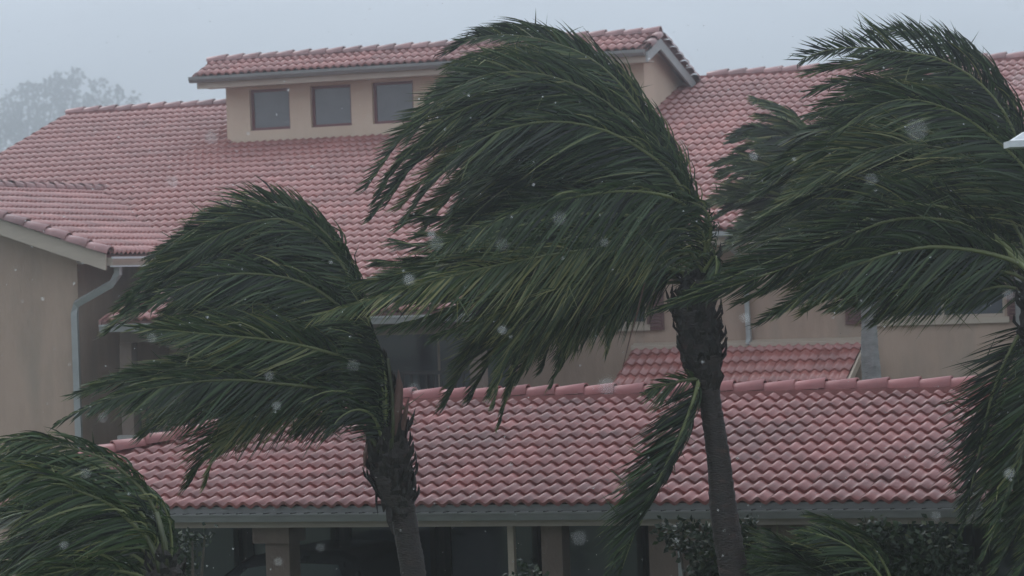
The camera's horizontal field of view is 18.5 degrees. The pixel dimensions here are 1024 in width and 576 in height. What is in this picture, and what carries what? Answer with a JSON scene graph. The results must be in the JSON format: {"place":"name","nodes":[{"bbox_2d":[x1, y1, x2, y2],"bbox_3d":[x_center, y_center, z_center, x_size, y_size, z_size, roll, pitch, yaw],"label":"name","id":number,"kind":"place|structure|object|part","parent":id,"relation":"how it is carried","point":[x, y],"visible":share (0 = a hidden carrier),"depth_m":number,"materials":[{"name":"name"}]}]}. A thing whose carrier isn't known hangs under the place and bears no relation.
{"place":"outdoors","nodes":[
{"label":"outdoors","id":0,"kind":"place"},
{"bbox_2d":[0,26,1023,575],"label":"building","id":1,"kind":"structure","parent":0,"point":[336,110],"depth_m":56.36,"materials":[{"name":"tile"}]},
{"bbox_2d":[251,88,289,130],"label":"window","id":2,"kind":"structure","parent":1,"relation":"in","point":[266,103],"depth_m":62.20,"materials":[{"name":"grey glass"}]},
{"bbox_2d":[312,84,351,126],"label":"window","id":3,"kind":"structure","parent":1,"relation":"in","point":[327,101],"depth_m":61.73,"materials":[{"name":"grey glass"}]},
{"bbox_2d":[373,81,413,123],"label":"window","id":4,"kind":"structure","parent":1,"relation":"in","point":[390,98],"depth_m":61.28,"materials":[{"name":"grey glass"}]},
{"bbox_2d":[376,333,509,389],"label":"window","id":5,"kind":"structure","parent":1,"relation":"in","point":[406,353],"depth_m":54.33,"materials":[{"name":"grey glass"}]},
{"bbox_2d":[601,304,650,330],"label":"window","id":6,"kind":"structure","parent":1,"relation":"in","point":[647,326],"depth_m":52.84,"materials":[{"name":"grey glass"}]},
{"bbox_2d":[877,277,1009,325],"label":"window","id":7,"kind":"structure","parent":1,"relation":"in","point":[986,316],"depth_m":50.86,"materials":[{"name":"grey glass"}]},
{"bbox_2d":[0,1,1023,575],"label":"rain","id":8,"kind":"object","parent":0,"point":[916,129],"visible":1,"depth_m":7.69,"materials":[{"name":"white liquid"}]},
{"bbox_2d":[0,0,1023,149],"label":"sky","id":9,"kind":"structure","parent":0,"point":[183,33],"materials":[{"name":"grey"}]},
{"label":"hill","id":10,"kind":"structure","parent":0,"visible":0},
{"bbox_2d":[0,66,142,151],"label":"broadleaf tree","id":11,"kind":"object","parent":10,"relation":"on","point":[12,127],"visible":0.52,"depth_m":598.97,"materials":[{"name":"grey plant"}]},
{"label":"ground","id":12,"kind":"structure","parent":0,"visible":0},
{"bbox_2d":[0,427,186,575],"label":"coconut palm","id":13,"kind":"object","parent":12,"relation":"on","point":[108,523],"visible":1,"depth_m":26.82,"materials":[{"name":"green plant"}]},
{"bbox_2d":[167,522,217,575],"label":"shrub","id":14,"kind":"object","parent":12,"relation":"on","point":[189,554],"visible":0.59,"depth_m":32.60,"materials":[{"name":"green plant"}]},
{"bbox_2d":[49,175,425,575],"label":"coconut palm","id":15,"kind":"object","parent":12,"relation":"on","point":[235,356],"visible":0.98,"depth_m":30.79,"materials":[{"name":"green plant"}]},
{"bbox_2d":[224,540,400,575],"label":"pickup truck","id":16,"kind":"object","parent":12,"relation":"on","point":[361,557],"visible":0.68,"depth_m":36.53,"materials":[{"name":"paint"}]},
{"bbox_3d":[-3.092,3.450,36.595,1.000,0.500,0.130,-2,0,21],"label":"side window","id":17,"kind":"part","parent":16,"relation":"part of","materials":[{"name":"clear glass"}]},
{"bbox_3d":[-2.180,3.419,36.253,0.790,0.500,0.130,-2,0,21],"label":"side window","id":18,"kind":"part","parent":16,"relation":"part of","materials":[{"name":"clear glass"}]},
{"bbox_2d":[0,375,1023,575],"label":"covered walkway","id":19,"kind":"structure","parent":12,"relation":"on","point":[790,451],"depth_m":35.47,"materials":[{"name":"tile"}]},
{"bbox_2d":[165,528,242,575],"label":"glass door","id":20,"kind":"structure","parent":19,"relation":"in","point":[220,558],"depth_m":39.17,"materials":[{"name":"glass"}]},
{"bbox_2d":[247,527,338,556],"bbox_3d":[-2.681,3.883,38.822,1.200,2.280,0.117,-2,0,21],"label":"glass door","id":21,"kind":"structure","parent":19,"relation":"in","point":[313,534],"depth_m":38.72,"materials":[{"name":"glass"}]},
{"bbox_2d":[344,527,439,575],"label":"glass door","id":22,"kind":"structure","parent":19,"relation":"in","point":[429,536],"depth_m":38.20,"materials":[{"name":"glass"}]},
{"bbox_2d":[444,526,541,575],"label":"glass door","id":23,"kind":"structure","parent":19,"relation":"in","point":[477,550],"depth_m":37.91,"materials":[{"name":"glass"}]},
{"bbox_2d":[569,526,645,575],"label":"glass door","id":24,"kind":"structure","parent":19,"relation":"in","point":[583,557],"depth_m":37.41,"materials":[{"name":"glass"}]},
{"bbox_2d":[883,524,975,575],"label":"glass door","id":25,"kind":"structure","parent":19,"relation":"in","point":[968,533],"depth_m":35.86,"materials":[{"name":"glass"}]},
{"bbox_2d":[982,524,1023,575],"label":"glass door","id":26,"kind":"structure","parent":19,"relation":"in","point":[1004,563],"depth_m":35.71,"materials":[{"name":"glass"}]},
{"bbox_2d":[502,559,549,575],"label":"shrub","id":27,"kind":"object","parent":12,"relation":"on","point":[523,565],"visible":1,"depth_m":31.96,"materials":[{"name":"green plant"}]},
{"bbox_2d":[304,12,748,575],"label":"coconut palm","id":28,"kind":"object","parent":12,"relation":"on","point":[586,146],"visible":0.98,"depth_m":30.25,"materials":[{"name":"green plant"}]},
{"bbox_2d":[649,513,770,575],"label":"shrub","id":29,"kind":"object","parent":12,"relation":"on","point":[704,567],"visible":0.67,"depth_m":31.12,"materials":[{"name":"green plant"}]},
{"bbox_2d":[702,95,880,379],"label":"coconut palm","id":30,"kind":"object","parent":12,"relation":"on","point":[764,137],"visible":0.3,"depth_m":43.49,"materials":[{"name":"green plant"}]},
{"bbox_2d":[741,510,910,575],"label":"coconut palm","id":31,"kind":"object","parent":12,"relation":"on","point":[831,543],"visible":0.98,"depth_m":29.77,"materials":[{"name":"green plant"}]},
{"bbox_2d":[644,11,1023,575],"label":"coconut palm","id":32,"kind":"object","parent":12,"relation":"on","point":[840,243],"visible":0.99,"depth_m":29.64,"materials":[{"name":"green plant"}]},
{"bbox_2d":[814,513,982,575],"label":"shrub","id":33,"kind":"object","parent":12,"relation":"on","point":[929,551],"visible":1,"depth_m":29.86,"materials":[{"name":"green plant"}]},
{"bbox_2d":[1004,132,1023,148],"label":"street lamp","id":34,"kind":"object","parent":12,"relation":"on","point":[1017,141],"visible":1,"depth_m":23.90,"materials":[{"name":"white metal"}]}
]}

